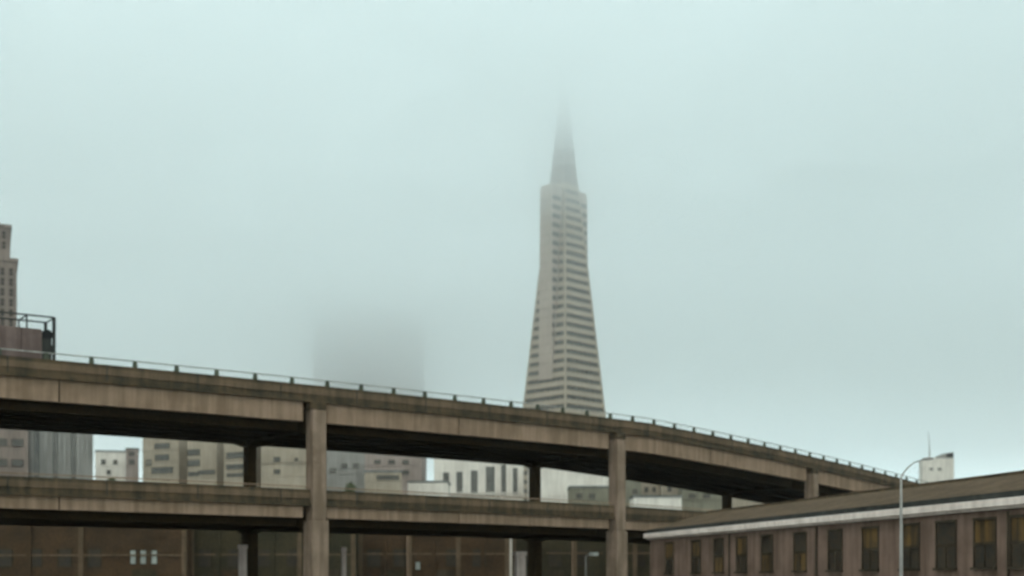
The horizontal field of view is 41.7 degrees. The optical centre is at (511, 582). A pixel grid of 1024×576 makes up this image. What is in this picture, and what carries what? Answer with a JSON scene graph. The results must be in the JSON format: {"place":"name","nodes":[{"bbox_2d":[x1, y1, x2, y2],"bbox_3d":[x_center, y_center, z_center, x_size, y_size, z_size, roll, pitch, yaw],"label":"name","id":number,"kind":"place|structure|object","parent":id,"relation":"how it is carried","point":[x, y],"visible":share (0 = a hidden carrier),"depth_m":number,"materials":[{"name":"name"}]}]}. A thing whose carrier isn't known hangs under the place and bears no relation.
{"place":"outdoors","nodes":[
{"label":"outdoors","id":0,"kind":"place"},
{"bbox_2d":[0,224,17,326],"bbox_3d":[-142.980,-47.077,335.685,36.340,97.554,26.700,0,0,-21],"label":"stepped tower","id":1,"kind":"structure","parent":0,"point":[8,282],"depth_m":329.64,"materials":[{"name":"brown concrete"}]},
{"bbox_2d":[0,267,4,275],"bbox_3d":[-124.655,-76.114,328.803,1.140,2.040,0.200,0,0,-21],"label":"window","id":2,"kind":"structure","parent":1,"relation":"in","point":[2,269],"depth_m":328.85,"materials":[{"name":"grey glass"}]},
{"bbox_2d":[0,277,4,285],"bbox_3d":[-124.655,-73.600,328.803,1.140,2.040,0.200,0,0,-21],"label":"window","id":3,"kind":"structure","parent":1,"relation":"in","point":[2,280],"depth_m":328.85,"materials":[{"name":"grey glass"}]},
{"bbox_2d":[0,288,4,295],"bbox_3d":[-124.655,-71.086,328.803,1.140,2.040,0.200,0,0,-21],"label":"window","id":4,"kind":"structure","parent":1,"relation":"in","point":[2,290],"depth_m":328.93,"materials":[{"name":"grey glass"}]},
{"bbox_2d":[0,298,4,306],"bbox_3d":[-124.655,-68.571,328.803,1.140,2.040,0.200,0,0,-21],"label":"window","id":5,"kind":"structure","parent":1,"relation":"in","point":[2,300],"depth_m":328.93,"materials":[{"name":"grey glass"}]},
{"bbox_2d":[0,308,4,316],"bbox_3d":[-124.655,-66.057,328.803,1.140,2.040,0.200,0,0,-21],"label":"window","id":6,"kind":"structure","parent":1,"relation":"in","point":[1,309],"depth_m":328.85,"materials":[{"name":"grey glass"}]},
{"bbox_2d":[0,319,4,324],"bbox_3d":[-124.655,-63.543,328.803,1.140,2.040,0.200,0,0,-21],"label":"window","id":7,"kind":"structure","parent":1,"relation":"in","point":[2,321],"depth_m":328.93,"materials":[{"name":"grey glass"}]},
{"bbox_2d":[1,231,5,249],"bbox_3d":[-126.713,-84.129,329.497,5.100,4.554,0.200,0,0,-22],"label":"upper windows","id":8,"kind":"structure","parent":1,"relation":"in","point":[3,233],"depth_m":330.30,"materials":[{"name":"grey glass"}]},
{"bbox_2d":[9,268,13,275],"bbox_3d":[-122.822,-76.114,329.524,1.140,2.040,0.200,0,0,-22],"label":"window","id":9,"kind":"structure","parent":1,"relation":"in","point":[11,270],"depth_m":329.66,"materials":[{"name":"grey glass"}]},
{"bbox_2d":[9,278,13,286],"bbox_3d":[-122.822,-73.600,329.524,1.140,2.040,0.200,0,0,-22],"label":"window","id":10,"kind":"structure","parent":1,"relation":"in","point":[11,280],"depth_m":329.66,"materials":[{"name":"grey glass"}]},
{"bbox_2d":[9,288,13,296],"bbox_3d":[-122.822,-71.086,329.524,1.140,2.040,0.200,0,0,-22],"label":"window","id":11,"kind":"structure","parent":1,"relation":"in","point":[11,290],"depth_m":329.66,"materials":[{"name":"grey glass"}]},
{"bbox_2d":[9,298,13,306],"bbox_3d":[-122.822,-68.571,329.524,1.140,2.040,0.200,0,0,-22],"label":"window","id":12,"kind":"structure","parent":1,"relation":"in","point":[11,301],"depth_m":329.66,"materials":[{"name":"grey glass"}]},
{"bbox_2d":[9,309,13,316],"bbox_3d":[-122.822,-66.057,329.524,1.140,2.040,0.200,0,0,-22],"label":"window","id":13,"kind":"structure","parent":1,"relation":"in","point":[10,310],"depth_m":329.66,"materials":[{"name":"grey glass"}]},
{"bbox_2d":[9,320,13,325],"bbox_3d":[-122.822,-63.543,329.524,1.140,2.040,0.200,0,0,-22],"label":"window","id":14,"kind":"structure","parent":1,"relation":"in","point":[11,322],"depth_m":329.66,"materials":[{"name":"grey glass"}]},
{"bbox_2d":[0,311,55,359],"bbox_3d":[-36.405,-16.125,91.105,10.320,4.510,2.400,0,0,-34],"label":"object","id":15,"kind":"object","parent":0,"point":[23,338],"visible":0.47,"depth_m":92.03,"materials":[{"name":"metal"}]},
{"bbox_2d":[28,431,92,478],"bbox_3d":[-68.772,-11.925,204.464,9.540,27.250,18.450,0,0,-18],"label":"office block","id":16,"kind":"structure","parent":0,"point":[60,453],"depth_m":195.94,"materials":[{"name":"grey concrete"}]},
{"bbox_2d":[0,525,191,575],"bbox_3d":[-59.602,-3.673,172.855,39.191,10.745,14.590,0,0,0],"label":"brick warehouse","id":17,"kind":"structure","parent":0,"point":[53,551],"depth_m":166.00,"materials":[{"name":"brown brick"}]},
{"bbox_2d":[0,549,12,566],"bbox_3d":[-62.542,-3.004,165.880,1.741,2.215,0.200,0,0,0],"label":"window","id":18,"kind":"structure","parent":17,"relation":"in","point":[5,561],"depth_m":165.96,"materials":[{"name":"grey glass"}]},
{"bbox_2d":[31,549,41,566],"bbox_3d":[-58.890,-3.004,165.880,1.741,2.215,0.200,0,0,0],"label":"window","id":19,"kind":"structure","parent":17,"relation":"in","point":[36,560],"depth_m":165.96,"materials":[{"name":"grey glass"}]},
{"bbox_2d":[31,569,50,575],"bbox_3d":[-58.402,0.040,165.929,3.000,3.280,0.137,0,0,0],"label":"loading door","id":20,"kind":"structure","parent":17,"relation":"in","point":[34,572],"depth_m":165.88,"materials":[{"name":"metal"}]},
{"bbox_2d":[57,549,71,566],"bbox_3d":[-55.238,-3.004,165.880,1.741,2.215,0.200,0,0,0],"label":"window","id":21,"kind":"structure","parent":17,"relation":"in","point":[62,561],"depth_m":165.96,"materials":[{"name":"grey glass"}]},
{"bbox_2d":[87,549,100,566],"bbox_3d":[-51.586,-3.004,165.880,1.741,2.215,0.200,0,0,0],"label":"window","id":22,"kind":"structure","parent":17,"relation":"in","point":[92,561],"depth_m":165.96,"materials":[{"name":"grey glass"}]},
{"bbox_2d":[130,550,135,563],"bbox_3d":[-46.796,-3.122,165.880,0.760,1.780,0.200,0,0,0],"label":"window","id":23,"kind":"structure","parent":17,"relation":"in","point":[132,558],"depth_m":165.96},
{"bbox_2d":[140,550,145,563],"bbox_3d":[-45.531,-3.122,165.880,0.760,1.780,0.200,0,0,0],"label":"window","id":24,"kind":"structure","parent":17,"relation":"in","point":[142,558],"depth_m":165.96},
{"bbox_2d":[132,569,155,575],"bbox_3d":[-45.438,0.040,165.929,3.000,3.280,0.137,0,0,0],"label":"loading door","id":25,"kind":"structure","parent":17,"relation":"in","point":[135,572],"depth_m":165.88,"materials":[{"name":"metal"}]},
{"bbox_2d":[151,550,156,563],"bbox_3d":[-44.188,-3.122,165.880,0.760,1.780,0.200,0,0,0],"label":"window","id":26,"kind":"structure","parent":17,"relation":"in","point":[153,558],"depth_m":165.96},
{"bbox_2d":[95,450,125,480],"bbox_3d":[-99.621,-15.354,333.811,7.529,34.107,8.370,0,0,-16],"label":"row house","id":27,"kind":"structure","parent":0,"point":[110,463],"depth_m":329.92,"materials":[{"name":"white concrete"}]},
{"bbox_2d":[125,448,138,481],"bbox_3d":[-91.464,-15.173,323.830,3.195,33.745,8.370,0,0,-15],"label":"row house","id":28,"kind":"structure","parent":0,"point":[132,462],"depth_m":320.00,"materials":[{"name":"white concrete"}]},
{"bbox_2d":[142,438,187,483],"bbox_3d":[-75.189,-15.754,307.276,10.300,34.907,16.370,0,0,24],"label":"apartment block","id":29,"kind":"structure","parent":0,"point":[165,459],"depth_m":299.79,"materials":[{"name":"beige concrete"}]},
{"bbox_2d":[154,454,168,460],"bbox_3d":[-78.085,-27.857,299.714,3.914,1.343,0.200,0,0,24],"label":"window","id":30,"kind":"structure","parent":29,"relation":"in","point":[161,457],"depth_m":299.79,"materials":[{"name":"grey glass"}]},
{"bbox_2d":[154,443,169,448],"bbox_3d":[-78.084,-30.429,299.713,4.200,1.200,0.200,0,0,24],"label":"window","id":31,"kind":"structure","parent":29,"relation":"in","point":[159,445],"depth_m":299.79,"materials":[{"name":"grey glass"}]},
{"bbox_2d":[151,467,172,473],"bbox_3d":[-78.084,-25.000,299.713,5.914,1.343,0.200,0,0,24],"label":"window","id":32,"kind":"structure","parent":29,"relation":"in","point":[157,470],"depth_m":299.79,"materials":[{"name":"grey glass"}]},
{"bbox_2d":[187,441,223,484],"bbox_3d":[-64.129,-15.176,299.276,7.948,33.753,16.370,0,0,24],"label":"apartment block","id":33,"kind":"structure","parent":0,"point":[205,461],"depth_m":291.91,"materials":[{"name":"beige concrete"}]},
{"bbox_2d":[187,449,199,454],"bbox_3d":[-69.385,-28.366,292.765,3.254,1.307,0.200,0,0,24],"label":"window","id":34,"kind":"structure","parent":33,"relation":"in","point":[189,451],"depth_m":292.85,"materials":[{"name":"grey glass"}]},
{"bbox_2d":[187,460,199,465],"bbox_3d":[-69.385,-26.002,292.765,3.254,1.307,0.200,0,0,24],"label":"window","id":35,"kind":"structure","parent":33,"relation":"in","point":[189,462],"depth_m":292.85,"materials":[{"name":"grey glass"}]},
{"bbox_2d":[188,472,198,475],"bbox_3d":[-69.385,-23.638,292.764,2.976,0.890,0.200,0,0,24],"label":"window","id":36,"kind":"structure","parent":33,"relation":"in","point":[189,473],"depth_m":292.85,"materials":[{"name":"grey glass"}]},
{"bbox_2d":[198,470,214,473],"bbox_3d":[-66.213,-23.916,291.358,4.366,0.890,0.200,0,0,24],"label":"window","id":37,"kind":"structure","parent":33,"relation":"in","point":[199,471],"depth_m":291.49,"materials":[{"name":"grey glass"}]},
{"bbox_2d":[192,530,357,575],"bbox_3d":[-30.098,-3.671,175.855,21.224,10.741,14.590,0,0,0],"label":"brick warehouse","id":38,"kind":"structure","parent":0,"point":[214,552],"depth_m":169.00,"materials":[{"name":"brown brick"}]},
{"bbox_2d":[197,549,211,566],"bbox_3d":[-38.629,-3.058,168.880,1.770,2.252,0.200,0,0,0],"label":"window","id":39,"kind":"structure","parent":38,"relation":"in","point":[203,560],"depth_m":168.99,"materials":[{"name":"grey glass"}]},
{"bbox_2d":[215,570,237,575],"bbox_3d":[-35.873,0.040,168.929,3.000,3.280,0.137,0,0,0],"label":"loading door","id":40,"kind":"structure","parent":38,"relation":"in","point":[223,572],"depth_m":168.89,"materials":[{"name":"metal"}]},
{"bbox_2d":[227,549,237,566],"bbox_3d":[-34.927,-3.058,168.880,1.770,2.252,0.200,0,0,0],"label":"window","id":41,"kind":"structure","parent":38,"relation":"in","point":[232,560],"depth_m":168.99,"materials":[{"name":"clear glass"}]},
{"bbox_2d":[258,549,269,566],"bbox_3d":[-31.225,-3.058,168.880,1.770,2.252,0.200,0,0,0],"label":"window","id":42,"kind":"structure","parent":38,"relation":"in","point":[263,560],"depth_m":168.99,"materials":[{"name":"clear glass"}]},
{"bbox_2d":[275,570,293,575],"bbox_3d":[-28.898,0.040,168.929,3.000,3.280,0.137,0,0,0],"label":"loading door","id":43,"kind":"structure","parent":38,"relation":"in","point":[277,572],"depth_m":168.89,"materials":[{"name":"metal"}]},
{"bbox_2d":[286,549,296,566],"bbox_3d":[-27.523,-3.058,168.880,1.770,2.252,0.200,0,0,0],"label":"window","id":44,"kind":"structure","parent":38,"relation":"in","point":[291,560],"depth_m":168.99,"materials":[{"name":"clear glass"}]},
{"bbox_2d":[329,570,349,575],"bbox_3d":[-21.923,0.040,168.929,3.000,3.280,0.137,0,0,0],"label":"loading door","id":45,"kind":"structure","parent":38,"relation":"in","point":[331,572],"depth_m":168.91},
{"bbox_2d":[261,446,305,488],"bbox_3d":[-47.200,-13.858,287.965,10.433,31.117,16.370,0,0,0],"label":"apartment block","id":46,"kind":"structure","parent":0,"point":[282,466],"depth_m":280.00,"materials":[{"name":"beige concrete"}]},
{"bbox_2d":[274,457,279,461],"bbox_3d":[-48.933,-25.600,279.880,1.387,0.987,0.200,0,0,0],"label":"window","id":47,"kind":"structure","parent":46,"relation":"in","point":[276,459],"depth_m":279.91,"materials":[{"name":"grey glass"}]},
{"bbox_2d":[274,469,279,473],"bbox_3d":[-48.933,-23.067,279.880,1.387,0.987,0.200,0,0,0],"label":"window","id":48,"kind":"structure","parent":46,"relation":"in","point":[276,471],"depth_m":279.98,"materials":[{"name":"grey glass"}]},
{"bbox_2d":[326,451,364,491],"bbox_3d":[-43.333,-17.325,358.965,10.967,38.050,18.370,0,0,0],"label":"warehouse","id":49,"kind":"structure","parent":0,"point":[344,469],"depth_m":350.00,"materials":[{"name":"grey concrete"}]},
{"bbox_2d":[313,302,424,396],"bbox_3d":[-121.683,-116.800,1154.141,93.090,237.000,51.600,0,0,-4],"label":"broad tower","id":50,"kind":"structure","parent":0,"point":[377,344],"depth_m":1129.02,"materials":[{"name":"stone"}]},
{"bbox_2d":[364,470,402,493],"bbox_3d":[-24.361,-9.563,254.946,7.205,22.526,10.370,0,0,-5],"label":"shed","id":51,"kind":"structure","parent":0,"point":[383,480],"depth_m":249.97,"materials":[{"name":"beige concrete"}]},
{"bbox_2d":[376,475,398,479],"bbox_3d":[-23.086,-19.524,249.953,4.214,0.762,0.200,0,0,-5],"label":"window","id":52,"kind":"structure","parent":51,"relation":"in","point":[388,477],"depth_m":250.06,"materials":[{"name":"grey glass"}]},
{"bbox_2d":[364,454,425,493],"bbox_3d":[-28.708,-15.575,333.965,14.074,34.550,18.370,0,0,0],"label":"apartment block","id":53,"kind":"structure","parent":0,"point":[413,468],"depth_m":325.00,"materials":[{"name":"grey concrete"}]},
{"bbox_2d":[407,481,450,495],"bbox_3d":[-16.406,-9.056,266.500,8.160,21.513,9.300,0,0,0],"label":"shed","id":54,"kind":"structure","parent":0,"point":[431,486],"depth_m":262.00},
{"bbox_2d":[358,534,509,575],"bbox_3d":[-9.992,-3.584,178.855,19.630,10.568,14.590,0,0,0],"label":"brick warehouse","id":55,"kind":"structure","parent":0,"point":[389,555],"depth_m":172.00,"materials":[{"name":"brown brick"}]},
{"bbox_2d":[367,549,380,566],"bbox_3d":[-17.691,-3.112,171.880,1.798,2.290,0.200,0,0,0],"label":"window","id":56,"kind":"structure","parent":55,"relation":"in","point":[372,560],"depth_m":171.99,"materials":[{"name":"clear glass"}]},
{"bbox_2d":[381,570,404,575],"bbox_3d":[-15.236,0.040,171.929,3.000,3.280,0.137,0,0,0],"label":"loading door","id":57,"kind":"structure","parent":55,"relation":"in","point":[389,572],"depth_m":171.86,"materials":[{"name":"metal"}]},
{"bbox_2d":[393,549,406,566],"bbox_3d":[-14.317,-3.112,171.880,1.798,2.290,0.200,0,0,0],"label":"window","id":58,"kind":"structure","parent":55,"relation":"in","point":[398,560],"depth_m":171.99,"materials":[{"name":"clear glass"}]},
{"bbox_2d":[415,561,420,569],"bbox_3d":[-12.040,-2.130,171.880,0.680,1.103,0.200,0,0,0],"label":"window","id":59,"kind":"structure","parent":55,"relation":"in","point":[417,563],"depth_m":171.99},
{"bbox_2d":[436,570,454,575],"bbox_3d":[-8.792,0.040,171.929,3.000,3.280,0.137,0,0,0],"label":"loading door","id":60,"kind":"structure","parent":55,"relation":"in","point":[438,572],"depth_m":171.86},
{"bbox_2d":[446,549,455,566],"bbox_3d":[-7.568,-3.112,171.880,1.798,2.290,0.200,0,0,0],"label":"window","id":61,"kind":"structure","parent":55,"relation":"in","point":[450,559],"depth_m":171.99,"materials":[{"name":"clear glass"}]},
{"bbox_2d":[472,549,485,566],"bbox_3d":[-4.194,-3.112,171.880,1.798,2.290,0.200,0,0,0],"label":"window","id":62,"kind":"structure","parent":55,"relation":"in","point":[475,558],"depth_m":171.99,"materials":[{"name":"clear glass"}]},
{"bbox_2d":[485,570,504,575],"bbox_3d":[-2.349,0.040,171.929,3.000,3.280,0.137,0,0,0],"label":"loading door","id":63,"kind":"structure","parent":55,"relation":"in","point":[487,572],"depth_m":171.86,"materials":[{"name":"metal"}]},
{"bbox_2d":[434,459,523,575],"bbox_3d":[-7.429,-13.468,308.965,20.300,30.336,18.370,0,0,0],"label":"office block","id":64,"kind":"structure","parent":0,"point":[479,478],"depth_m":300.00,"materials":[{"name":"white concrete"}]},
{"bbox_2d":[443,472,448,480],"bbox_3d":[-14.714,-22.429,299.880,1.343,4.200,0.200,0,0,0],"label":"window","id":65,"kind":"structure","parent":64,"relation":"in","point":[445,474],"depth_m":300.01,"materials":[{"name":"grey glass"}]},
{"bbox_2d":[456,472,462,491],"bbox_3d":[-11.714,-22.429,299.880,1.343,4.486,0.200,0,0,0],"label":"window","id":66,"kind":"structure","parent":64,"relation":"in","point":[459,475],"depth_m":300.01,"materials":[{"name":"grey glass"}]},
{"bbox_2d":[471,471,477,492],"bbox_3d":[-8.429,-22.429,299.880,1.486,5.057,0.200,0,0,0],"label":"window","id":67,"kind":"structure","parent":64,"relation":"in","point":[474,474],"depth_m":300.01,"materials":[{"name":"grey glass"}]},
{"bbox_2d":[486,467,494,495],"bbox_3d":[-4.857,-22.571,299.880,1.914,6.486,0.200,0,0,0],"label":"window","id":68,"kind":"structure","parent":64,"relation":"in","point":[490,471],"depth_m":300.01,"materials":[{"name":"grey glass"}]},
{"bbox_2d":[501,465,505,494],"bbox_3d":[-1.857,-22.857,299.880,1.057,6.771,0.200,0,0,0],"label":"window","id":69,"kind":"structure","parent":64,"relation":"in","point":[503,467],"depth_m":300.01,"materials":[{"name":"grey glass"}]},
{"bbox_2d":[513,468,517,493],"bbox_3d":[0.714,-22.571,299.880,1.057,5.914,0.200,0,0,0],"label":"window","id":70,"kind":"structure","parent":64,"relation":"in","point":[515,470],"depth_m":300.01,"materials":[{"name":"grey glass"}]},
{"bbox_2d":[0,0,1023,482],"label":"sky","id":71,"kind":"structure","parent":0,"point":[805,218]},
{"bbox_2d":[512,552,526,575],"bbox_3d":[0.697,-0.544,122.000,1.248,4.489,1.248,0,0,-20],"label":"pillar","id":72,"kind":"structure","parent":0,"point":[519,563],"depth_m":121.61,"materials":[{"name":"concrete"}]},
{"bbox_2d":[523,67,605,500],"bbox_3d":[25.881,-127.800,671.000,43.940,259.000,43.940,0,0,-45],"label":"pyramid tower","id":73,"kind":"structure","parent":0,"point":[563,369],"depth_m":663.13,"materials":[{"name":"concrete"}]},
{"bbox_2d":[527,468,608,502],"bbox_3d":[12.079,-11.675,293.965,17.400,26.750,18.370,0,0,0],"label":"warehouse","id":74,"kind":"structure","parent":0,"point":[555,483],"depth_m":285.00,"materials":[{"name":"white concrete"}]},
{"bbox_2d":[512,539,649,575],"bbox_3d":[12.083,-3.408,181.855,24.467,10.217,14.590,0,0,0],"label":"brick warehouse","id":75,"kind":"structure","parent":0,"point":[563,558],"depth_m":175.00,"materials":[{"name":"brown brick"}]},
{"bbox_2d":[520,549,527,566],"bbox_3d":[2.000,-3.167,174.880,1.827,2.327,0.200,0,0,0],"label":"window","id":76,"kind":"structure","parent":75,"relation":"in","point":[521,550],"depth_m":174.99,"materials":[{"name":"black glass"}]},
{"bbox_2d":[548,549,561,566],"bbox_3d":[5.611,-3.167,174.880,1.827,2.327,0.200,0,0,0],"label":"window","id":77,"kind":"structure","parent":75,"relation":"in","point":[554,560],"depth_m":174.99,"materials":[{"name":"black glass"}]},
{"bbox_2d":[547,570,563,575],"bbox_3d":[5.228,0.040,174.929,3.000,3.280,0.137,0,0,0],"label":"loading door","id":78,"kind":"structure","parent":75,"relation":"in","point":[549,572],"depth_m":174.87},
{"bbox_2d":[577,549,589,566],"bbox_3d":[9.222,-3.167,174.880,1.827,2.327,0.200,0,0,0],"label":"window","id":79,"kind":"structure","parent":75,"relation":"in","point":[580,557],"depth_m":174.99,"materials":[{"name":"black glass"}]},
{"bbox_2d":[631,549,644,566],"bbox_3d":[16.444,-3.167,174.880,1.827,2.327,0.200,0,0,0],"label":"window","id":80,"kind":"structure","parent":75,"relation":"in","point":[640,557],"depth_m":174.99,"materials":[{"name":"black glass"}]},
{"bbox_2d":[567,486,608,504],"bbox_3d":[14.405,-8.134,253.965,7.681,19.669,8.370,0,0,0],"label":"shed","id":81,"kind":"structure","parent":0,"point":[590,493],"depth_m":250.00,"materials":[{"name":"grey concrete"}]},
{"bbox_2d":[626,480,640,505],"bbox_3d":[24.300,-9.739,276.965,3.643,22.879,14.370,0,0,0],"label":"apartment block","id":82,"kind":"structure","parent":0,"point":[633,487],"depth_m":270.00,"materials":[{"name":"grey concrete"}]},
{"bbox_2d":[629,495,682,509],"bbox_3d":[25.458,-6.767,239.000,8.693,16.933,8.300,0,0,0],"label":"shed","id":83,"kind":"structure","parent":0,"point":[667,500],"depth_m":235.00,"materials":[{"name":"white"}]},
{"bbox_2d":[678,488,721,511],"bbox_3d":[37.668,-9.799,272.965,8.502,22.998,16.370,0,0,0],"label":"warehouse","id":84,"kind":"structure","parent":0,"point":[695,499],"depth_m":265.00,"materials":[{"name":"grey concrete"}]},
{"bbox_2d":[732,498,763,507],"bbox_3d":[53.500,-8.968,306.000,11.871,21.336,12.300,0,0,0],"label":"shed","id":85,"kind":"structure","parent":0,"point":[738,502],"depth_m":300.00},
{"bbox_2d":[919,432,953,482],"bbox_3d":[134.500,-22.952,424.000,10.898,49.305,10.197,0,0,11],"label":"tower","id":86,"kind":"structure","parent":0,"point":[939,468],"depth_m":420.00,"materials":[{"name":"concrete"}]},
{"label":"ground","id":87,"kind":"structure","parent":0,"visible":0},
{"bbox_2d":[0,429,27,476],"bbox_3d":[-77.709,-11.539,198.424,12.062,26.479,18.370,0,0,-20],"label":"office block","id":88,"kind":"structure","parent":87,"relation":"on","point":[13,450],"depth_m":191.34,"materials":[{"name":"grey concrete"}]},
{"bbox_2d":[0,439,6,445],"bbox_3d":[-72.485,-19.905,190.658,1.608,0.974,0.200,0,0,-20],"label":"window","id":89,"kind":"structure","parent":88,"relation":"in","point":[3,442],"depth_m":190.79,"materials":[{"name":"grey glass"}]},
{"bbox_2d":[0,459,6,465],"bbox_3d":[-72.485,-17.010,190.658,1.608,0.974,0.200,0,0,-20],"label":"window","id":90,"kind":"structure","parent":88,"relation":"in","point":[3,462],"depth_m":190.79,"materials":[{"name":"grey glass"}]},
{"bbox_2d":[11,439,22,445],"bbox_3d":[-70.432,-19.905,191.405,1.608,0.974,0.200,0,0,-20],"label":"window","id":91,"kind":"structure","parent":88,"relation":"in","point":[14,442],"depth_m":191.42,"materials":[{"name":"grey glass"}]},
{"bbox_2d":[11,459,22,466],"bbox_3d":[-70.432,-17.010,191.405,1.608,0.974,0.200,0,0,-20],"label":"window","id":92,"kind":"structure","parent":88,"relation":"in","point":[14,462],"depth_m":191.44,"materials":[{"name":"grey glass"}]},
{"bbox_2d":[223,443,260,486],"bbox_3d":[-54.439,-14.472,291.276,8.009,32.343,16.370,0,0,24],"label":"apartment block","id":93,"kind":"structure","parent":87,"relation":"on","point":[233,463],"depth_m":284.43,"materials":[{"name":"beige concrete"}]},
{"bbox_2d":[226,452,242,458],"bbox_3d":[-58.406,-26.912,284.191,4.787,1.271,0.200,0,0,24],"label":"window","id":94,"kind":"structure","parent":93,"relation":"in","point":[230,454],"depth_m":284.46,"materials":[{"name":"grey glass"}]},
{"bbox_2d":[226,464,242,468],"bbox_3d":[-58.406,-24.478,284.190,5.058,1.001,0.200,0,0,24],"label":"window","id":95,"kind":"structure","parent":93,"relation":"in","point":[233,466],"depth_m":284.32,"materials":[{"name":"grey glass"}]},
{"bbox_2d":[226,473,242,476],"bbox_3d":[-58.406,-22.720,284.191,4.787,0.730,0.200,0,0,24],"label":"window","id":96,"kind":"structure","parent":93,"relation":"in","point":[230,474],"depth_m":284.32,"materials":[{"name":"grey glass"}]},
{"bbox_2d":[237,544,247,575],"bbox_3d":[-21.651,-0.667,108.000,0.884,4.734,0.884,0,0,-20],"label":"pillar","id":97,"kind":"structure","parent":87,"relation":"on","point":[242,560],"depth_m":107.71,"materials":[{"name":"concrete"}]},
{"bbox_2d":[341,547,346,575],"bbox_3d":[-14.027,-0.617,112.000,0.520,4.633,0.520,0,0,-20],"label":"pillar","id":98,"kind":"structure","parent":87,"relation":"on","point":[343,560],"depth_m":111.83,"materials":[{"name":"concrete"}]},
{"bbox_2d":[344,482,356,491],"bbox_3d":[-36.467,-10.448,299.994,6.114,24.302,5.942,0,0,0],"label":"tree","id":99,"kind":"object","parent":87,"relation":"on","point":[350,485],"visible":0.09,"depth_m":300.15,"materials":[{"name":"green plant"}]},
{"bbox_2d":[0,348,927,575],"bbox_3d":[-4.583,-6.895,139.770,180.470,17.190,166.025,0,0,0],"label":"elevated freeway","id":100,"kind":"structure","parent":87,"relation":"on","point":[47,394],"depth_m":107.51,"materials":[{"name":"concrete"}]},
{"bbox_2d":[585,552,598,575],"bbox_3d":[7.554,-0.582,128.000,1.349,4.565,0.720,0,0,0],"label":"street lamp","id":101,"kind":"object","parent":87,"relation":"on","point":[593,554],"visible":1,"depth_m":127.90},
{"bbox_2d":[641,482,659,494],"bbox_3d":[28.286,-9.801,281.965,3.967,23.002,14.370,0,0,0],"label":"apartment block","id":102,"kind":"structure","parent":87,"relation":"on","point":[649,489],"depth_m":275.00,"materials":[{"name":"grey concrete"}]},
{"bbox_2d":[659,485,677,494],"bbox_3d":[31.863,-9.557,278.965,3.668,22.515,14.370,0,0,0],"label":"apartment block","id":103,"kind":"structure","parent":87,"relation":"on","point":[664,490],"depth_m":272.00,"materials":[{"name":"grey concrete"}]},
{"bbox_2d":[644,470,1023,575],"bbox_3d":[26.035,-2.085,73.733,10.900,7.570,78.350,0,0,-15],"label":"dockside building","id":104,"kind":"structure","parent":87,"relation":"on","point":[971,526],"depth_m":77.52,"materials":[{"name":"paint"}]},
{"bbox_2d":[663,542,673,574],"bbox_3d":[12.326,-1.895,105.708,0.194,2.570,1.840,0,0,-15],"label":"window","id":105,"kind":"structure","parent":104,"relation":"in","point":[669,546],"depth_m":105.70,"materials":[{"name":"black glass"}]},
{"bbox_2d":[689,540,700,573],"bbox_3d":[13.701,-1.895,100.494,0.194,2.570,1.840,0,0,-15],"label":"window","id":106,"kind":"structure","parent":104,"relation":"in","point":[695,544],"depth_m":100.52,"materials":[{"name":"black glass"}]},
{"bbox_2d":[711,538,723,573],"bbox_3d":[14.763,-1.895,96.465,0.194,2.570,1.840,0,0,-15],"label":"window","id":107,"kind":"structure","parent":104,"relation":"in","point":[718,543],"depth_m":96.45,"materials":[{"name":"black glass"}]},
{"bbox_2d":[734,536,747,573],"bbox_3d":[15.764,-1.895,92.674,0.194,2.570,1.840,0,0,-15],"label":"window","id":108,"kind":"structure","parent":104,"relation":"in","point":[741,541],"depth_m":92.67,"materials":[{"name":"black glass"}]},
{"bbox_2d":[759,534,773,572],"bbox_3d":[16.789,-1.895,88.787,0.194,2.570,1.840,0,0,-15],"label":"window","id":109,"kind":"structure","parent":104,"relation":"in","point":[766,539],"depth_m":88.81,"materials":[{"name":"black glass"}]},
{"bbox_2d":[791,531,806,572],"bbox_3d":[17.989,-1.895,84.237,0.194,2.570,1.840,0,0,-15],"label":"window","id":110,"kind":"structure","parent":104,"relation":"in","point":[799,538],"depth_m":84.25,"materials":[{"name":"black glass"}]},
{"bbox_2d":[825,528,842,571],"bbox_3d":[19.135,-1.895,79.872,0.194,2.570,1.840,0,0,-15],"label":"window","id":111,"kind":"structure","parent":104,"relation":"in","point":[834,536],"depth_m":79.90,"materials":[{"name":"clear glass"}]},
{"bbox_2d":[859,525,879,571],"bbox_3d":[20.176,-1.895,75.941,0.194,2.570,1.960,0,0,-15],"label":"window","id":112,"kind":"structure","parent":104,"relation":"in","point":[869,534],"depth_m":75.98,"materials":[{"name":"black glass"}]},
{"bbox_2d":[898,522,920,570],"bbox_3d":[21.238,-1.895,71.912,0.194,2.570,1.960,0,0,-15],"label":"window","id":113,"kind":"structure","parent":104,"relation":"in","point":[911,531],"depth_m":71.82,"materials":[{"name":"black glass"}]},
{"bbox_2d":[932,519,956,570],"bbox_3d":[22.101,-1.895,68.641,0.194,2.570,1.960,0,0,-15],"label":"window","id":114,"kind":"structure","parent":104,"relation":"in","point":[945,530],"depth_m":68.66,"materials":[{"name":"black glass"}]},
{"bbox_2d":[970,516,996,569],"bbox_3d":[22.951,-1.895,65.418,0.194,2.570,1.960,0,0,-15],"label":"window","id":115,"kind":"structure","parent":104,"relation":"in","point":[984,528],"depth_m":65.42,"materials":[{"name":"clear glass"}]},
{"bbox_2d":[1006,514,1023,568],"bbox_3d":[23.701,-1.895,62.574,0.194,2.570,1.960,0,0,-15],"label":"window","id":116,"kind":"structure","parent":104,"relation":"in","point":[1016,522],"depth_m":63.05,"materials":[{"name":"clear glass"}]},
{"bbox_2d":[899,457,933,575],"bbox_3d":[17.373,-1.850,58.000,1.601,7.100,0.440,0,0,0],"label":"street lamp","id":117,"kind":"object","parent":87,"relation":"on","point":[901,536],"visible":1,"depth_m":57.95,"materials":[{"name":"metal"}]}
]}

